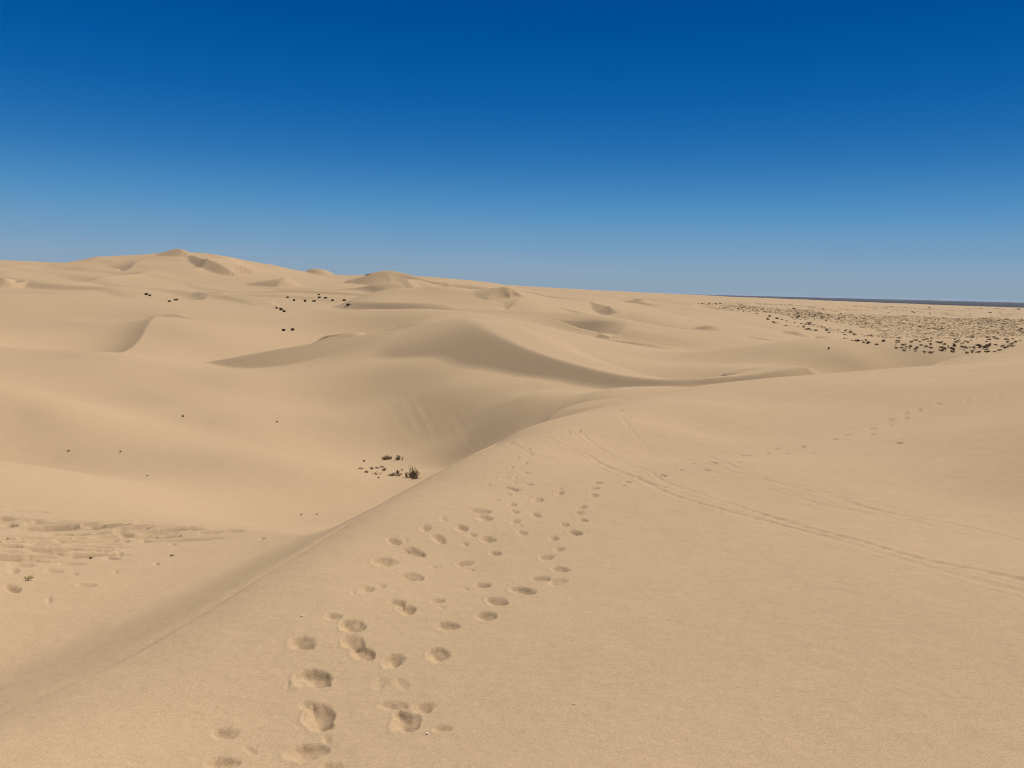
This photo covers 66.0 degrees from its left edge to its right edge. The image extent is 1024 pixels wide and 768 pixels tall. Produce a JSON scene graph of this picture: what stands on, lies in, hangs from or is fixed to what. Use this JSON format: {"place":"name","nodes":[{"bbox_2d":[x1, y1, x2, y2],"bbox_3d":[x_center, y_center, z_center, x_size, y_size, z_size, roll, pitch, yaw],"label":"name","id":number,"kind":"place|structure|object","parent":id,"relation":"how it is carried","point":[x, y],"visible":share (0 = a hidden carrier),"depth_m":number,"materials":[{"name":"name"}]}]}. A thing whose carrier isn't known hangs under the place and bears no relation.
{"place":"outdoors","nodes":[
{"label":"outdoors","id":0,"kind":"place"},
{"bbox_2d":[0,249,1023,767],"bbox_3d":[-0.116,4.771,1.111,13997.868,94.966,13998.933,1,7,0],"label":"ground","id":1,"kind":"structure","parent":0,"point":[660,531],"depth_m":7.24,"materials":[{"name":"beige sand"}]},
{"bbox_2d":[382,455,391,459],"bbox_3d":[-5.469,3.210,34.417,0.500,0.225,0.346,0,7,-9],"label":"desert shrub","id":2,"kind":"object","parent":1,"relation":"on","point":[386,458],"visible":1,"depth_m":34.38,"materials":[{"name":"green plant"}]},
{"bbox_2d":[405,467,419,477],"bbox_3d":[-3.563,3.127,28.093,0.552,0.480,0.455,1,7,-7],"label":"desert shrub","id":3,"kind":"object","parent":1,"relation":"on","point":[412,473],"visible":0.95,"depth_m":28.07,"materials":[{"name":"green plant"}]},
{"bbox_2d":[704,303,1023,338],"bbox_3d":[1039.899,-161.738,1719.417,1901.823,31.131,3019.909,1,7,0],"label":"distant scrub","id":4,"kind":"object","parent":1,"relation":"on","point":[874,317],"visible":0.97,"depth_m":302.98,"materials":[{"name":"beige plant"}]},
{"bbox_2d":[0,0,1023,302],"label":"sky","id":5,"kind":"structure","parent":0,"point":[861,149],"materials":[{"name":"blue"}]},
{"bbox_2d":[690,294,1023,307],"bbox_3d":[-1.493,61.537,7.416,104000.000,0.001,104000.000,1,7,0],"label":"distant plain","id":6,"kind":"structure","parent":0,"point":[979,303],"depth_m":17941.39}
]}

